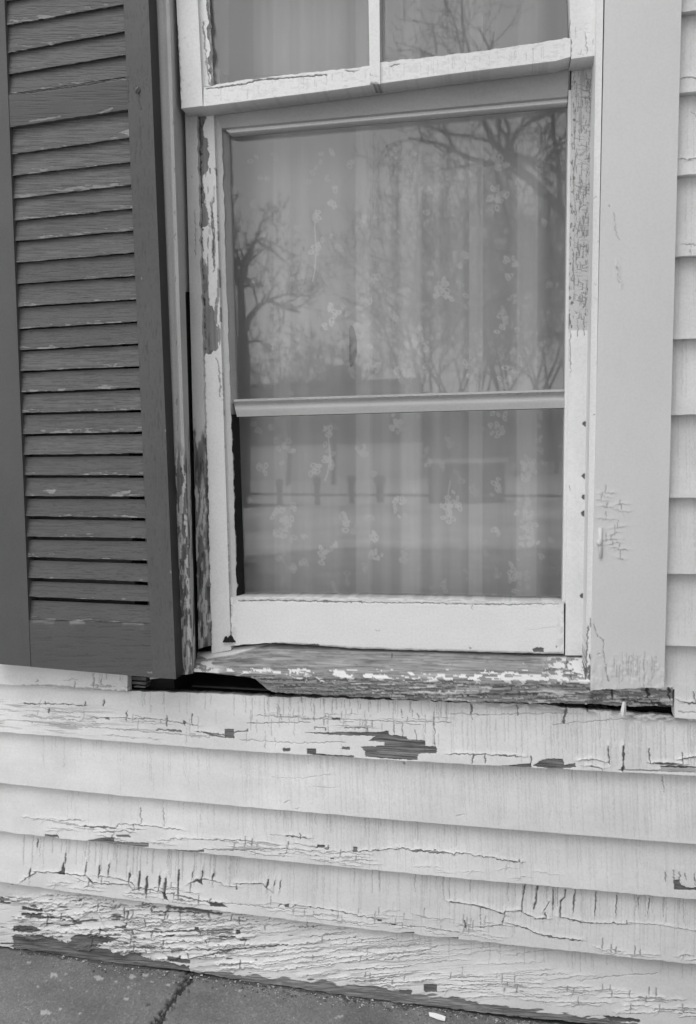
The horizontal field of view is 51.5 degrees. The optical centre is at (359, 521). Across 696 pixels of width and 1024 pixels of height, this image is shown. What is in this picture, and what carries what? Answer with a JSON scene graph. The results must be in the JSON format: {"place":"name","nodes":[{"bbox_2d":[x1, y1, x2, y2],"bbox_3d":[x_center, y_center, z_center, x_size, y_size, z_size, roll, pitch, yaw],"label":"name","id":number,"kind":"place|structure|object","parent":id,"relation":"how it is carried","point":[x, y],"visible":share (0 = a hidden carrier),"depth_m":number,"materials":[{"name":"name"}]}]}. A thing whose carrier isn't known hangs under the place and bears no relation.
{"place":"outdoors","nodes":[
{"label":"outdoors","id":0,"kind":"place"},
{"bbox_2d":[223,635,235,642],"bbox_3d":[-0.242,0.217,1.346,0.025,0.014,0.013,0,5,12],"label":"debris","id":1,"kind":"object","parent":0,"point":[230,638],"visible":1,"depth_m":1.34,"materials":[{"name":"black"}]},
{"bbox_2d":[0,946,595,1023],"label":"pavement","id":2,"kind":"structure","parent":0,"point":[42,988],"depth_m":1.30,"materials":[{"name":"concrete"}]},
{"bbox_2d":[20,949,539,1023],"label":"grit","id":3,"kind":"object","parent":2,"relation":"on","point":[346,1000],"visible":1,"depth_m":1.31,"materials":[{"name":"grey gravel"}]},
{"bbox_2d":[429,1012,445,1020],"bbox_3d":[0.135,0.860,1.253,0.031,0.004,0.008,1,6,25],"label":"paint flake","id":4,"kind":"object","parent":2,"relation":"on","point":[437,1016],"visible":1,"depth_m":1.25,"materials":[{"name":"white paint"}]},
{"bbox_2d":[191,326,606,707],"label":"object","id":5,"kind":"object","parent":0,"point":[208,680],"depth_m":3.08,"materials":[{"name":"paint"}]},
{"bbox_2d":[210,0,569,596],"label":"lace curtain","id":6,"kind":"object","parent":5,"relation":"hanging from","point":[424,257],"visible":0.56,"depth_m":1.33,"materials":[{"name":"white fabric"}]},
{"bbox_3d":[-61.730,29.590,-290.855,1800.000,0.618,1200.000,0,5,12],"label":"ground","id":7,"kind":"structure","parent":0,"visible":0},
{"bbox_2d":[0,0,695,1023],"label":"house wall","id":8,"kind":"structure","parent":7,"relation":"on","point":[526,860],"depth_m":1.28,"materials":[{"name":"paint"}]},
{"bbox_2d":[0,0,182,678],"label":"shutter","id":9,"kind":"object","parent":8,"relation":"attached to","point":[80,110],"visible":1,"depth_m":1.25,"materials":[{"name":"paint"}]},
{"bbox_2d":[144,0,681,715],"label":"sash window","id":10,"kind":"structure","parent":8,"relation":"attached to","point":[594,632],"depth_m":1.20,"materials":[{"name":"paint"}]}
]}

